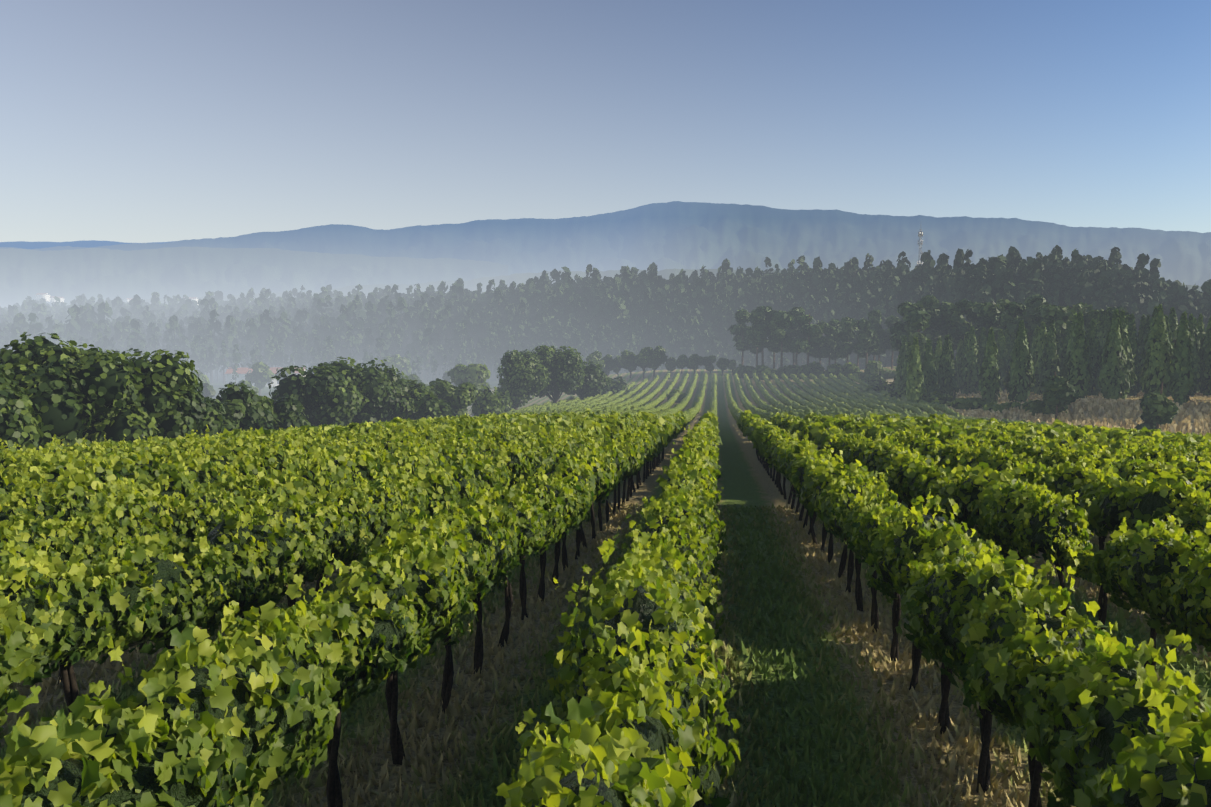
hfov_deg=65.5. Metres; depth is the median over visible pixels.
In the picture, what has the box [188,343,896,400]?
terrain ground
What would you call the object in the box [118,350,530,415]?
valley tree
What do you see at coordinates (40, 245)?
mountain
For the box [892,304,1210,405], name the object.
cypress tree
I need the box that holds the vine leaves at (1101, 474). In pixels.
[0,421,1210,543]
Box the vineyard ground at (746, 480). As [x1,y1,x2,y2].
[0,366,1210,806]
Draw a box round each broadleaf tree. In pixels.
[0,332,1050,450]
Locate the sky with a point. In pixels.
(125, 121)
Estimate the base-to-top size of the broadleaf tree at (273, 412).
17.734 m
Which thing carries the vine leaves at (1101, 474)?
on the vine trunks
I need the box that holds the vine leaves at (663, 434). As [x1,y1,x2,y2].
[0,407,1210,460]
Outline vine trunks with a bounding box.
[57,448,1161,806]
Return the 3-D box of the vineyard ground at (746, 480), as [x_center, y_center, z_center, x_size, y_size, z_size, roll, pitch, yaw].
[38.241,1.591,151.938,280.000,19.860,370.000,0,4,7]
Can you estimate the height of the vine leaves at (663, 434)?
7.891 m
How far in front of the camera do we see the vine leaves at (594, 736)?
8.02 m
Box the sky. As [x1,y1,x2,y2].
[0,0,1210,242]
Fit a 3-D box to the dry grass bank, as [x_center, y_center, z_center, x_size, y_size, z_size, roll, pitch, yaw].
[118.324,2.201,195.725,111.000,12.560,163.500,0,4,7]
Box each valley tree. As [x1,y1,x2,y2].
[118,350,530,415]
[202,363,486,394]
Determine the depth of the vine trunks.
13.21 m
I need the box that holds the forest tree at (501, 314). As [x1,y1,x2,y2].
[0,245,1210,384]
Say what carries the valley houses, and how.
on the terrain ground at (265, 391)
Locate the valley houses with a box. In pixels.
[35,293,306,386]
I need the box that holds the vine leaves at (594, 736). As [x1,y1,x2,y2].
[0,458,1210,806]
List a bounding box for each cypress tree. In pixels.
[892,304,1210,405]
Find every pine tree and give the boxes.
[727,294,1178,430]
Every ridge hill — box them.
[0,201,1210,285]
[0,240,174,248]
[0,246,507,307]
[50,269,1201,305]
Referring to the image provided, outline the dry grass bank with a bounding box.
[857,378,1210,434]
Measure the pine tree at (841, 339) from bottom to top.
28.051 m
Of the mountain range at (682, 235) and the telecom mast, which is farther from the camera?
the mountain range at (682, 235)
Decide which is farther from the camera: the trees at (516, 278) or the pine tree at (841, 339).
the trees at (516, 278)
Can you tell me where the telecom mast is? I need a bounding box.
[917,228,922,265]

